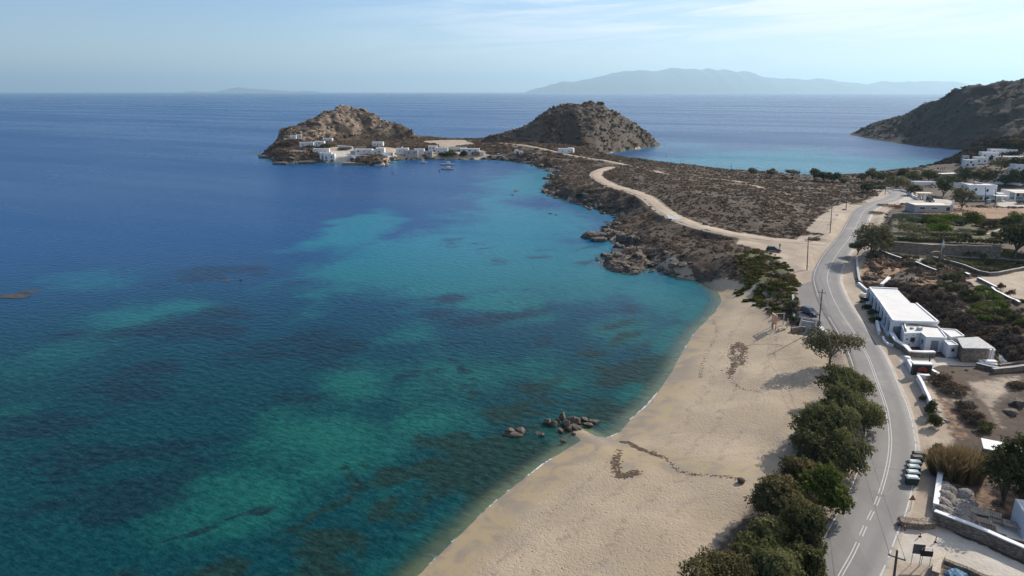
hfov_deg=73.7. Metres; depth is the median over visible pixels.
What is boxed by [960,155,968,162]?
white house
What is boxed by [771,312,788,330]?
beach frame
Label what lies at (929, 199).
parked car
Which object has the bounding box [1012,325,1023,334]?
bush
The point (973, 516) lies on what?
thatch parasol top
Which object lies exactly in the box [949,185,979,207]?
tree
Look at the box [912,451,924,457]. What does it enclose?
refuse container
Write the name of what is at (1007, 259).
path wall
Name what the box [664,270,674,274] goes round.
shore rock
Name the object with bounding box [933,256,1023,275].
enclosure wall
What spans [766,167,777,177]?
tree
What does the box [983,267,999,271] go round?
bush
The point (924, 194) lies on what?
kiosk
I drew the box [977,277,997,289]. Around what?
yard wall
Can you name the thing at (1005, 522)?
sunbed frame
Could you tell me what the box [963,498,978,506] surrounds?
thatch parasol top
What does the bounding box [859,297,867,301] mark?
bush
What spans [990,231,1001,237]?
bush
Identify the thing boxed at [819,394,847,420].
tree
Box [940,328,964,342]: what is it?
white store room
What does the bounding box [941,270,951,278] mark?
bush
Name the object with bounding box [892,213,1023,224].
garden wall
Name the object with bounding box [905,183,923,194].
tree
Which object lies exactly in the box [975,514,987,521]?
sunbed frame
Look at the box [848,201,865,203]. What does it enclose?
bush
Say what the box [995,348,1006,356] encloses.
bush
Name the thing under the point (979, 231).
bush
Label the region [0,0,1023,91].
sky
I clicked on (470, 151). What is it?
white house
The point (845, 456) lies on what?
tree
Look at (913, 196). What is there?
road parapet
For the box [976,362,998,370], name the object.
wall
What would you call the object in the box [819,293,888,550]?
power line
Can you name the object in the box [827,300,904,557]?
power line
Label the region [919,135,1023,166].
bay slope scrub
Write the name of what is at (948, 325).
bush
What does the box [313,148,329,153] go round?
white house
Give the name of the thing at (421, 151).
white house
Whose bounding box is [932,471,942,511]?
yard wall
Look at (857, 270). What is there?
stone wall
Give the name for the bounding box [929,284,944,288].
bush
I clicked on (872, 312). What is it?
bush
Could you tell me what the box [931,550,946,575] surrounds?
stone wall
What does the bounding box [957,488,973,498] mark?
thatch parasol top
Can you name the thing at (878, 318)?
bush
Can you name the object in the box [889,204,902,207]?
bush
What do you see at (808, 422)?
tree
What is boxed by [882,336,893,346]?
planter kerb
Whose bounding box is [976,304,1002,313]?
bush
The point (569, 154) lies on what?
coast track
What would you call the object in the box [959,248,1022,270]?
lawn grass
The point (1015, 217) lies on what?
bush
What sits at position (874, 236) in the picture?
tree
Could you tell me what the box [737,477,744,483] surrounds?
seagrass ball
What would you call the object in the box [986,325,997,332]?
bush
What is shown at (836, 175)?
tree
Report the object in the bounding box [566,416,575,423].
shore rock
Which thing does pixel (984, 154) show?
white house
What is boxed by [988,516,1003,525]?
sunbed frame
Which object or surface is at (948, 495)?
thatch parasol top
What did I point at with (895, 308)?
long white building
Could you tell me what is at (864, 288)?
white wall
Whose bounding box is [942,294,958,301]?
bush
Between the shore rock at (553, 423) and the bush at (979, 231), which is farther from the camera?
the bush at (979, 231)
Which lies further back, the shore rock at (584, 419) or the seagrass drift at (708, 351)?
the seagrass drift at (708, 351)
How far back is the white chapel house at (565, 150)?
529.05 m
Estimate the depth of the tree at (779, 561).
66.26 m
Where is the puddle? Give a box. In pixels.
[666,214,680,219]
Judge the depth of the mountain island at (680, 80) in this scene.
28115.75 m
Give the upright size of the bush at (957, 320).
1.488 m
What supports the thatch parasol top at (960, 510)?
on the ground at (990, 395)
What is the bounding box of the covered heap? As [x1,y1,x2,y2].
[978,359,997,365]
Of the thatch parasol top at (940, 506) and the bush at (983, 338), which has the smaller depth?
the thatch parasol top at (940, 506)
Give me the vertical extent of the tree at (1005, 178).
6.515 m
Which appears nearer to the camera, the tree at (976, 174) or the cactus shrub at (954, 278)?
the cactus shrub at (954, 278)
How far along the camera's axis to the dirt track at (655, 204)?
251.79 m
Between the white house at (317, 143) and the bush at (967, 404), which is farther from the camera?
the white house at (317, 143)
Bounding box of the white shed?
[981,438,1008,455]
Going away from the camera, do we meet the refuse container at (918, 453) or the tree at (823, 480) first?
the tree at (823, 480)
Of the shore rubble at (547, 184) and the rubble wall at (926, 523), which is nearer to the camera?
the rubble wall at (926, 523)
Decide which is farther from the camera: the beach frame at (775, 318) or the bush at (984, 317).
the beach frame at (775, 318)
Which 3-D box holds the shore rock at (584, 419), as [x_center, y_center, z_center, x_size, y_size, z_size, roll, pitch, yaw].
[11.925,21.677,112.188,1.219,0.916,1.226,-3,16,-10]
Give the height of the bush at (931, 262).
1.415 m
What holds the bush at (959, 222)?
on the ground at (990, 395)
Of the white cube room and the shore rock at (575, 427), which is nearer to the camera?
the shore rock at (575, 427)
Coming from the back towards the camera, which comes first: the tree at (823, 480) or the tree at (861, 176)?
the tree at (861, 176)
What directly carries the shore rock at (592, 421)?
in the sea
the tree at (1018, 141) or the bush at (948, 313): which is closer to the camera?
the bush at (948, 313)
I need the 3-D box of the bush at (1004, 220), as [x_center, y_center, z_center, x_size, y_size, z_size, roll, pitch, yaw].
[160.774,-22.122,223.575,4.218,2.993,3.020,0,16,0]
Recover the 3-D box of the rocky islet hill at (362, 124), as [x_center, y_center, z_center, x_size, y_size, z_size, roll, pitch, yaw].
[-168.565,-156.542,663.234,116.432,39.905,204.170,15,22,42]
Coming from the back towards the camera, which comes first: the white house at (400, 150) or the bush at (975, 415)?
the white house at (400, 150)
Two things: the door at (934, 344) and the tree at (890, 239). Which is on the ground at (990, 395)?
the tree at (890, 239)
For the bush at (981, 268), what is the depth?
176.52 m
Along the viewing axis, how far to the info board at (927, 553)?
71.21 m
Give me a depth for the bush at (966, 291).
152.40 m
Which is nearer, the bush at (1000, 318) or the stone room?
the stone room
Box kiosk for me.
[914,192,932,199]
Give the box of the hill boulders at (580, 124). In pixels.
[512,102,636,135]
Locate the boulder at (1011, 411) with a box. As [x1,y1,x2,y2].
[1002,408,1017,415]
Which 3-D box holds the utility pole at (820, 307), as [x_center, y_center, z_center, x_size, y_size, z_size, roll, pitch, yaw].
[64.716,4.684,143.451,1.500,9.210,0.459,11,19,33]
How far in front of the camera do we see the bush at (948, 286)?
156.61 m
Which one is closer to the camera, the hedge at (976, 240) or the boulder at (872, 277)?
the boulder at (872, 277)
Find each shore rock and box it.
[0,294,29,297]
[16,290,40,292]
[272,162,288,164]
[297,160,314,163]
[502,431,522,436]
[505,427,514,431]
[515,427,525,433]
[543,418,550,425]
[550,420,557,426]
[559,412,564,419]
[561,420,569,427]
[564,426,571,431]
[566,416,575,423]
[569,423,581,430]
[572,416,580,425]
[580,231,605,238]
[581,417,587,421]
[582,422,592,425]
[588,419,598,424]
[590,236,606,241]
[605,232,616,236]
[607,260,635,265]
[611,266,642,272]
[616,233,625,242]
[657,265,664,272]
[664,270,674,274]
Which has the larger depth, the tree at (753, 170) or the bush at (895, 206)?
the tree at (753, 170)
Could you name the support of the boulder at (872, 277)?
on the ground at (990, 395)
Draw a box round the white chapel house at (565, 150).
[558,148,573,152]
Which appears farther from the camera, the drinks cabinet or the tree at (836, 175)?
the tree at (836, 175)
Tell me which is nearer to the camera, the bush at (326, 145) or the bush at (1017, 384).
the bush at (1017, 384)
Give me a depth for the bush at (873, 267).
183.24 m
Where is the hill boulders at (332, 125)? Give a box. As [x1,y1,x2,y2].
[278,104,415,140]
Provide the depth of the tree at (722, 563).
68.17 m
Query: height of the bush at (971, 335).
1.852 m
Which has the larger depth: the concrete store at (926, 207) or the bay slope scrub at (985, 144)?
the bay slope scrub at (985, 144)
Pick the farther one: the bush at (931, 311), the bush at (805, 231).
the bush at (805, 231)
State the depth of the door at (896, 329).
136.29 m
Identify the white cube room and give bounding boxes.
[942,340,958,357]
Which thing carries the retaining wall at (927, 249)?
on the ground at (990, 395)
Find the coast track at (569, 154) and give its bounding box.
[501,143,625,164]
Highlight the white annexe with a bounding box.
[899,323,946,351]
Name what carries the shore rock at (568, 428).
on the beach
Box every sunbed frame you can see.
[970,506,989,517]
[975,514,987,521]
[976,516,991,524]
[979,522,996,531]
[985,510,1001,520]
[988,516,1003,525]
[1003,519,1020,528]
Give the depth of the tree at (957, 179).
346.95 m
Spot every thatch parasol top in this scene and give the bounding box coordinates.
[935,504,947,509]
[937,506,954,514]
[938,496,953,507]
[939,489,955,503]
[941,483,957,497]
[950,498,974,511]
[951,506,971,515]
[953,514,969,521]
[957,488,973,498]
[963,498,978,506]
[967,515,976,523]
[969,512,976,519]
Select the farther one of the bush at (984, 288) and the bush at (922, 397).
the bush at (984, 288)
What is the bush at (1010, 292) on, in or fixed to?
on the ground at (990, 395)
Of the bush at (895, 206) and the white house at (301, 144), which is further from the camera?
the white house at (301, 144)
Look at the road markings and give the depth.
97.92 m
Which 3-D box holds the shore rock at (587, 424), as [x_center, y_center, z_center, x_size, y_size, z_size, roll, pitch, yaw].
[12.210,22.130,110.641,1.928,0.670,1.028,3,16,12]
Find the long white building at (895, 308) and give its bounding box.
[865,287,938,337]
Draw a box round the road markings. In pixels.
[814,195,915,575]
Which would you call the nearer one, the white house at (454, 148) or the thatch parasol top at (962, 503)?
the thatch parasol top at (962, 503)
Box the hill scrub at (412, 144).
[264,100,662,165]
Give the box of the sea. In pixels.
[0,92,961,575]
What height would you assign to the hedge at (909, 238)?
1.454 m
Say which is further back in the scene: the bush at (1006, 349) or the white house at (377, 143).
the white house at (377, 143)
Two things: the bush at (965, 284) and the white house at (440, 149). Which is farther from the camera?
the white house at (440, 149)
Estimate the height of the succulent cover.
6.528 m
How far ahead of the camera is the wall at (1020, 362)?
120.37 m
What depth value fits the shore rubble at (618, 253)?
222.89 m
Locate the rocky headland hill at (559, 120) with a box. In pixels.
[479,102,657,152]
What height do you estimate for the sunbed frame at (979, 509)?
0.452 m
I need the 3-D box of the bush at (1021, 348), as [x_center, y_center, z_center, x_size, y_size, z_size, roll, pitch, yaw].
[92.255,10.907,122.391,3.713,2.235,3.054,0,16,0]
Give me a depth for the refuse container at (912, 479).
86.42 m
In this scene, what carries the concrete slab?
on the ground at (990, 395)
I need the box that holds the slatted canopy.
[957,337,994,359]
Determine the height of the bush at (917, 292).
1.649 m
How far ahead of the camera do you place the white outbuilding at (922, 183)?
351.06 m
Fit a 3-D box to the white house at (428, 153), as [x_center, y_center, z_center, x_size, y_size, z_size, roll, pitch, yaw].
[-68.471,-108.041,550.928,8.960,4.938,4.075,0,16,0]
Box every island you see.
[180,87,316,92]
[525,68,969,92]
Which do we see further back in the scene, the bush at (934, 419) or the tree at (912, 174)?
the tree at (912, 174)
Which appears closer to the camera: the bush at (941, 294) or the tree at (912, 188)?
the bush at (941, 294)
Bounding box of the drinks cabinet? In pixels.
[986,349,995,359]
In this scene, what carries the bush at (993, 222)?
on the ground at (990, 395)
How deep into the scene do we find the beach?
94.35 m
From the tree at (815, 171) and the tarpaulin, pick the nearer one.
the tarpaulin
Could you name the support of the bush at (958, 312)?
on the ground at (990, 395)
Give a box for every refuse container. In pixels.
[905,474,919,485]
[906,469,920,476]
[907,464,921,471]
[908,459,922,466]
[910,454,923,464]
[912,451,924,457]
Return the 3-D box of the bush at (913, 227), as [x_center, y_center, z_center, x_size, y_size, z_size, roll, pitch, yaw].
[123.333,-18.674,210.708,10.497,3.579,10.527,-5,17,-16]
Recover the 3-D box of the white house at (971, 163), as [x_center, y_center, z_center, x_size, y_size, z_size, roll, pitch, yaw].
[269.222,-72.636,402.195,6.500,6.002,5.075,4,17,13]
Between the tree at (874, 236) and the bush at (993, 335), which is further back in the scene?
the tree at (874, 236)
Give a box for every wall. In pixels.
[790,326,805,334]
[855,256,860,282]
[857,282,866,292]
[875,320,880,334]
[879,250,901,259]
[888,332,935,357]
[890,241,1001,257]
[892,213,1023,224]
[898,516,935,529]
[906,358,911,371]
[915,261,936,271]
[916,375,934,413]
[917,373,929,379]
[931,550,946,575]
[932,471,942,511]
[932,509,1023,561]
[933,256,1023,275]
[944,255,1023,260]
[944,558,986,575]
[956,182,1022,187]
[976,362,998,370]
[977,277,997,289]
[991,287,1020,304]
[991,364,1023,373]
[994,353,1006,362]
[998,360,1023,366]
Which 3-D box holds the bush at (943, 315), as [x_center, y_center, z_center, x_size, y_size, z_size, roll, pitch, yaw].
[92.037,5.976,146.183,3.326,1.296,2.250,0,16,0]
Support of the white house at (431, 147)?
on the ground at (990, 395)
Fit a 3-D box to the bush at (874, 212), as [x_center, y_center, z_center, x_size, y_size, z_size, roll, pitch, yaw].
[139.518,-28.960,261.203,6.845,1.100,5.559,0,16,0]
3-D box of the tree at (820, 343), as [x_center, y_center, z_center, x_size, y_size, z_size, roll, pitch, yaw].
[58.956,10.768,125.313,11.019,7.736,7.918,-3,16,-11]
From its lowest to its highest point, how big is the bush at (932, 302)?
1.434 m
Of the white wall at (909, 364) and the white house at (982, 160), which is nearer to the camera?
the white wall at (909, 364)
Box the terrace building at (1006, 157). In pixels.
[993,156,1022,160]
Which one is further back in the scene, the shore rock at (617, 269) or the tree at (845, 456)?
the shore rock at (617, 269)
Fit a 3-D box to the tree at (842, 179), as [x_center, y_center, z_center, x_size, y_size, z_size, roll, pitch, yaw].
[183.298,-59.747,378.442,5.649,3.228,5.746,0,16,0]
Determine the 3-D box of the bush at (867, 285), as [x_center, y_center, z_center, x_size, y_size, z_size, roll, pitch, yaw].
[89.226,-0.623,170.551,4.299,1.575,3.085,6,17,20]
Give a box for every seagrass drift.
[606,449,642,478]
[619,441,664,458]
[660,457,746,480]
[698,320,717,377]
[721,342,738,375]
[732,342,748,364]
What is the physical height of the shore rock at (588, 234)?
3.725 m
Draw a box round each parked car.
[766,245,781,251]
[800,305,818,315]
[925,196,934,201]
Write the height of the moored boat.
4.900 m
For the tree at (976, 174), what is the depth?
342.70 m
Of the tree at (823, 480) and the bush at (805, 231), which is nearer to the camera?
the tree at (823, 480)
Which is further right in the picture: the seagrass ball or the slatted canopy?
the slatted canopy
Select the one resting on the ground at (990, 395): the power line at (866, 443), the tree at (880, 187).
the tree at (880, 187)
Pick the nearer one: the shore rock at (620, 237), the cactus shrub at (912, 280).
the cactus shrub at (912, 280)
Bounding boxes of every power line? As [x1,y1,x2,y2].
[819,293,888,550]
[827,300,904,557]
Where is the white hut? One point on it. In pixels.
(1017, 515)
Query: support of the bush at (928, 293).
on the ground at (990, 395)
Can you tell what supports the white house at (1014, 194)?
on the ground at (990, 395)
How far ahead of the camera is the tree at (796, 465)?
86.73 m
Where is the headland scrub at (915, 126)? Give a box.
[853,78,1023,147]
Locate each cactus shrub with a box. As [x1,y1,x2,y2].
[870,268,883,273]
[906,277,918,282]
[950,277,959,281]
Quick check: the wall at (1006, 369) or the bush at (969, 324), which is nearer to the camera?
the wall at (1006, 369)
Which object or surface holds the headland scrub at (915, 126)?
on the headland
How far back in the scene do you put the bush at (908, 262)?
186.04 m
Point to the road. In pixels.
(870, 558)
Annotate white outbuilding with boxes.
[910,181,935,185]
[950,182,965,186]
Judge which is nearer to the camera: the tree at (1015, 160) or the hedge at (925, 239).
the hedge at (925, 239)
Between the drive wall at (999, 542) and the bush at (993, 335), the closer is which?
the drive wall at (999, 542)
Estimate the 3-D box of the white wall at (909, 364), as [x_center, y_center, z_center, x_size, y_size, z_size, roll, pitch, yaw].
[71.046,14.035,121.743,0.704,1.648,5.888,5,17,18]
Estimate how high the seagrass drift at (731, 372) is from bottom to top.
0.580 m
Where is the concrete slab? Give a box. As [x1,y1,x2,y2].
[980,519,1023,541]
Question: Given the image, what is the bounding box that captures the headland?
[850,80,1023,149]
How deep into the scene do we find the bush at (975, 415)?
102.34 m
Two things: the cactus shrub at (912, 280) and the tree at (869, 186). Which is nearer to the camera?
the cactus shrub at (912, 280)
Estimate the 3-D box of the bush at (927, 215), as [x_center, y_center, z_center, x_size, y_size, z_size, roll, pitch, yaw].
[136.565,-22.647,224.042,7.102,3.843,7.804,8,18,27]
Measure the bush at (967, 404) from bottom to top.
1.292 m
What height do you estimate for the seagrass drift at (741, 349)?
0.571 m
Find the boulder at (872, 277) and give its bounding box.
[868,276,879,279]
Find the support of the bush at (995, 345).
on the ground at (990, 395)
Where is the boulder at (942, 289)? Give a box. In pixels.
[936,287,946,292]
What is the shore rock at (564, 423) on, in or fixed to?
on the beach
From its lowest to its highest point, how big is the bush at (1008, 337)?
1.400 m
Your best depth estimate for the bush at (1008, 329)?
129.96 m
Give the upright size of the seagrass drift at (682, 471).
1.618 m
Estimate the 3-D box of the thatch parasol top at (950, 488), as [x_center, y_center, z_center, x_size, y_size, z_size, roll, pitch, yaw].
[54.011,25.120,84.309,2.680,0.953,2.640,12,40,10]
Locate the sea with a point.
(352, 370)
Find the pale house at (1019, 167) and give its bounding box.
[1008,163,1023,172]
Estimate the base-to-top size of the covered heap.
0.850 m
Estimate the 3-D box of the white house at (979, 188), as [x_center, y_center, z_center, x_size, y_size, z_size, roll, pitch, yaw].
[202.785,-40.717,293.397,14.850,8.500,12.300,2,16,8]
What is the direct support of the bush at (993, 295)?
on the ground at (990, 395)
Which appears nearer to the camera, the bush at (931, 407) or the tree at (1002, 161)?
the bush at (931, 407)
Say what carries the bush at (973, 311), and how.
on the ground at (990, 395)
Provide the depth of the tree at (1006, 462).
80.19 m
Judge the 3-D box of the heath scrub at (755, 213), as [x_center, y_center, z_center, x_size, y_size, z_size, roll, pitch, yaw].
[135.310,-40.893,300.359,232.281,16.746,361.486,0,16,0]
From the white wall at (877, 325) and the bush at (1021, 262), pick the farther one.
the bush at (1021, 262)
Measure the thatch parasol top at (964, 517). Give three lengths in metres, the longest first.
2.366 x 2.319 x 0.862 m
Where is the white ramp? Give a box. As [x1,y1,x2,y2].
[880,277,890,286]
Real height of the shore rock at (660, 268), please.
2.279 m
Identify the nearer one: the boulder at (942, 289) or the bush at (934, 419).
the bush at (934, 419)
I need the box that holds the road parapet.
[893,189,919,199]
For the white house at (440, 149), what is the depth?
557.20 m
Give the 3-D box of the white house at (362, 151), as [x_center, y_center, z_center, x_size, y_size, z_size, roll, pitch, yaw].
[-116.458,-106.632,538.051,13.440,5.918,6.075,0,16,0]
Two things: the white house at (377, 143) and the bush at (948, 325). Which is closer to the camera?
the bush at (948, 325)
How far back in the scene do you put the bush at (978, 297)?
149.70 m
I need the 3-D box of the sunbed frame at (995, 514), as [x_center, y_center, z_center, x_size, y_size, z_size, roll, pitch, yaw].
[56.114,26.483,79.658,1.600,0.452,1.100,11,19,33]
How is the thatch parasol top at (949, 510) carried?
on the ground at (990, 395)
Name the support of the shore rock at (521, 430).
in the sea
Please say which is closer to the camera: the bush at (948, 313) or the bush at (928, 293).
the bush at (948, 313)
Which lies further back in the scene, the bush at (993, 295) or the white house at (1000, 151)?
the white house at (1000, 151)
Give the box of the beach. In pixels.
[392,278,828,575]
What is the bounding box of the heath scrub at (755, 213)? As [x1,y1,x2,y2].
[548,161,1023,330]
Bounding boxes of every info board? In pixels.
[911,544,925,562]
[919,547,932,565]
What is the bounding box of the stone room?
[957,340,989,361]
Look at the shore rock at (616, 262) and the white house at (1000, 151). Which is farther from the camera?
the white house at (1000, 151)
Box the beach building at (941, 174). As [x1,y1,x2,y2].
[932,173,960,177]
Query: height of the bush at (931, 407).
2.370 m
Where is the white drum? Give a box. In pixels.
[903,356,910,363]
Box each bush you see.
[320,143,333,147]
[445,150,456,155]
[460,151,467,155]
[783,299,800,309]
[796,229,810,233]
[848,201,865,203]
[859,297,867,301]
[861,304,872,309]
[863,283,878,287]
[866,309,878,314]
[868,211,885,213]
[868,316,881,321]
[869,265,884,269]
[882,262,895,266]
[886,280,900,286]
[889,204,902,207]
[890,212,924,224]
[894,220,931,233]
[898,284,912,290]
[902,260,915,265]
[904,266,925,272]
[905,294,918,300]
[911,289,924,294]
[916,213,933,224]
[916,285,932,290]
[917,295,930,304]
[918,394,926,399]
[919,290,940,299]
[921,216,951,225]
[921,304,932,309]
[922,223,953,232]
[924,399,938,414]
[925,260,936,264]
[925,412,942,425]
[926,299,939,305]
[927,308,938,313]
[927,371,952,384]
[928,442,942,451]
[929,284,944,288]
[931,305,943,311]
[932,212,961,223]
[934,289,947,297]
[934,313,946,318]
[935,262,945,267]
[935,300,950,307]
[938,380,971,395]
[940,281,965,290]
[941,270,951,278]
[941,319,958,329]
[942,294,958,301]
[945,311,957,320]
[946,272,965,280]
[946,302,965,309]
[949,309,964,316]
[951,318,966,322]
[954,399,978,409]
[955,220,965,224]
[955,282,968,288]
[959,289,979,295]
[960,408,987,423]
[961,208,987,225]
[961,294,985,300]
[964,331,982,336]
[965,322,975,329]
[966,309,982,315]
[967,327,980,332]
[969,302,992,309]
[970,229,986,233]
[972,284,991,291]
[973,266,985,270]
[973,328,992,335]
[975,314,992,320]
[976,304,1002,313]
[977,418,997,432]
[978,291,1006,299]
[979,335,990,342]
[980,218,1000,227]
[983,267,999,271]
[984,260,999,265]
[984,299,1010,307]
[985,332,997,342]
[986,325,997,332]
[986,336,1002,343]
[988,342,1000,348]
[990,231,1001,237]
[991,315,1008,322]
[993,306,1016,315]
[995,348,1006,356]
[997,283,1006,288]
[999,216,1009,224]
[1001,324,1014,335]
[1001,334,1020,342]
[1001,344,1018,357]
[1002,311,1023,320]
[1004,289,1015,295]
[1004,380,1023,388]
[1006,210,1023,222]
[1007,350,1023,359]
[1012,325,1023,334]
[1013,318,1023,327]
[1015,260,1023,265]
[1015,335,1023,343]
[1016,342,1023,353]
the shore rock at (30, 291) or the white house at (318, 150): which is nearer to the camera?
the shore rock at (30, 291)
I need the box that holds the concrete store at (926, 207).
[905,200,954,211]
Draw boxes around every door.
[893,326,900,337]
[930,341,938,351]
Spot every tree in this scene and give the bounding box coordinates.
[676,545,761,575]
[727,542,762,575]
[729,511,789,550]
[743,468,820,517]
[746,544,807,575]
[748,167,758,176]
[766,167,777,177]
[772,498,830,554]
[777,454,822,480]
[784,169,800,174]
[786,539,827,575]
[787,399,862,455]
[794,461,856,514]
[800,325,866,365]
[801,428,849,467]
[809,168,820,178]
[813,361,876,396]
[814,171,834,180]
[815,379,888,429]
[815,426,877,475]
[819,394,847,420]
[827,172,841,180]
[838,177,848,181]
[849,240,865,254]
[852,220,897,255]
[852,390,882,410]
[857,173,867,181]
[860,183,876,190]
[865,168,877,180]
[875,171,896,179]
[876,185,884,189]
[878,224,894,247]
[883,175,911,188]
[897,167,908,175]
[904,170,922,180]
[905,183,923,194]
[921,168,940,180]
[934,174,954,195]
[945,174,962,182]
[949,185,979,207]
[954,165,973,182]
[968,165,991,182]
[976,429,1023,506]
[982,168,1003,182]
[987,155,1011,170]
[996,173,1014,185]
[997,221,1023,259]
[1006,156,1023,163]
[1007,237,1023,258]
[1008,137,1023,144]
[1009,168,1023,181]
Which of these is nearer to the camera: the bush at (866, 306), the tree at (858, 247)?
the bush at (866, 306)
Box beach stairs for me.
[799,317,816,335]
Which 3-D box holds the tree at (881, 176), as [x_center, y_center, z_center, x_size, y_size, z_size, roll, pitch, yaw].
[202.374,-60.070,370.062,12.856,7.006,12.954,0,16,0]
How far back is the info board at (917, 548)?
71.41 m
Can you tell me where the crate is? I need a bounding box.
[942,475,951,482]
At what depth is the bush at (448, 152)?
545.77 m
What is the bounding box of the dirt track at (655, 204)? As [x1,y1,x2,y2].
[591,167,826,245]
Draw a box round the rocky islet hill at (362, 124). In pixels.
[263,105,425,154]
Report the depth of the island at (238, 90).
34977.75 m
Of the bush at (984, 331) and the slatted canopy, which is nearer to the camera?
the slatted canopy
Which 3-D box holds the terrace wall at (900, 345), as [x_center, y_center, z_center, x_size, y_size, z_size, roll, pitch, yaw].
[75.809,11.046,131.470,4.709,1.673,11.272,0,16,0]
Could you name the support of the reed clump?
on the ground at (990, 395)
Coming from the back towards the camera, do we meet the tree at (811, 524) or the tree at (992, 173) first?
the tree at (992, 173)
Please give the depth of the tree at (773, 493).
79.31 m
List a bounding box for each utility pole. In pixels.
[806,239,810,269]
[818,289,825,325]
[888,550,905,575]
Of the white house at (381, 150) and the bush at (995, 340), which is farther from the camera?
the white house at (381, 150)
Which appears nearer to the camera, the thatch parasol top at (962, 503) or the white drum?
the thatch parasol top at (962, 503)
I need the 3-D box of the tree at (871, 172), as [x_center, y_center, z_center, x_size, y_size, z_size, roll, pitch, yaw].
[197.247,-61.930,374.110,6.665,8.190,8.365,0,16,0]
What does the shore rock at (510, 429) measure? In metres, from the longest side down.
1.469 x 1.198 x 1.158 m
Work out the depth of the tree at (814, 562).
68.23 m
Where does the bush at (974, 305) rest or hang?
on the ground at (990, 395)
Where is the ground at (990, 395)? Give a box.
[262,135,1023,575]
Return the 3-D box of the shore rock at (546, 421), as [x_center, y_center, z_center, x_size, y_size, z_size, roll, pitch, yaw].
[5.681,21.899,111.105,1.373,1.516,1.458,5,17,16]
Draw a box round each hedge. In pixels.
[893,236,914,240]
[911,237,944,241]
[931,231,969,236]
[940,236,1006,244]
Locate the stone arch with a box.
[926,251,944,261]
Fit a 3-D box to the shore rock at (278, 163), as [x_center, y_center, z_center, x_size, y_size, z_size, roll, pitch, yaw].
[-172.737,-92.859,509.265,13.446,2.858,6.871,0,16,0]
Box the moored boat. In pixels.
[440,158,454,164]
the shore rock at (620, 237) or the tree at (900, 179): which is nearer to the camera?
the shore rock at (620, 237)
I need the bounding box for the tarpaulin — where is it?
[943,567,967,575]
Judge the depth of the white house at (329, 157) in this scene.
520.18 m
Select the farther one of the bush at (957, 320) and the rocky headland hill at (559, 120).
the rocky headland hill at (559, 120)
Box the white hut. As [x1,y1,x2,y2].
[1010,499,1023,539]
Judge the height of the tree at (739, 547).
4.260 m
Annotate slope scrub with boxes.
[676,182,1023,370]
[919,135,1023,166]
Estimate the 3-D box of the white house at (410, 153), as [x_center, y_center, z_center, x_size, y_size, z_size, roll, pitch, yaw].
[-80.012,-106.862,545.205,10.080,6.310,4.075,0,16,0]
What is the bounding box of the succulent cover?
[732,249,802,314]
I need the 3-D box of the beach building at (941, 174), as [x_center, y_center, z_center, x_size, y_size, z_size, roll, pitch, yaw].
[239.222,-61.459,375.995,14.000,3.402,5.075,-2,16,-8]
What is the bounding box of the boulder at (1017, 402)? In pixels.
[1008,398,1023,407]
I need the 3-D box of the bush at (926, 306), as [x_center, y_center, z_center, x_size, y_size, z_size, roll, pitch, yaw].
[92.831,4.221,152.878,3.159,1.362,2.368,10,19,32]
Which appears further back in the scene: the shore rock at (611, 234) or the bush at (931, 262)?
the shore rock at (611, 234)
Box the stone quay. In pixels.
[342,162,364,164]
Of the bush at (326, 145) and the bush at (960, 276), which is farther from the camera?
the bush at (326, 145)
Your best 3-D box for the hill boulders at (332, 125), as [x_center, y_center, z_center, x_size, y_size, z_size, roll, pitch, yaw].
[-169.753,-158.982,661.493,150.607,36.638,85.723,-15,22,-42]
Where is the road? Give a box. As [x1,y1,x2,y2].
[812,188,919,575]
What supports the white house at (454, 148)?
on the ground at (990, 395)
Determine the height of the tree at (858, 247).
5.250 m
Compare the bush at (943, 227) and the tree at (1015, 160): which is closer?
the bush at (943, 227)
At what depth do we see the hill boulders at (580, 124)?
627.27 m
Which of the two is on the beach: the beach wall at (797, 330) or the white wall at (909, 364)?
the beach wall at (797, 330)
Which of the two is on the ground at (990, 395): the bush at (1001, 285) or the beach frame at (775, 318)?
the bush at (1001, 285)
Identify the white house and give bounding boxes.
[299,142,313,146]
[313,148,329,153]
[314,141,324,146]
[319,152,331,158]
[323,138,332,141]
[323,153,335,161]
[355,149,372,154]
[372,142,383,145]
[376,148,385,153]
[383,152,393,156]
[396,147,403,154]
[405,150,417,157]
[414,148,424,154]
[424,151,432,155]
[428,145,437,150]
[435,147,447,153]
[448,147,466,149]
[460,148,479,154]
[473,151,479,155]
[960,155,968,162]
[961,159,977,168]
[961,182,1009,200]
[972,156,988,163]
[978,151,998,156]
[987,149,1017,154]
[1000,189,1023,199]
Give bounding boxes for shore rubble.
[258,153,588,202]
[575,198,693,274]
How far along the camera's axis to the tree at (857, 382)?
109.93 m
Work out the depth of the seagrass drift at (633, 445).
101.62 m
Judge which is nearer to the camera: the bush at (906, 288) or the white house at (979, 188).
the bush at (906, 288)
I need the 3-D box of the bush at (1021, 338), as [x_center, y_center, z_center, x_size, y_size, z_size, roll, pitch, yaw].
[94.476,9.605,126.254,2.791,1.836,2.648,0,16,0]
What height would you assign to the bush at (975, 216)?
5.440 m
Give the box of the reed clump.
[919,439,989,484]

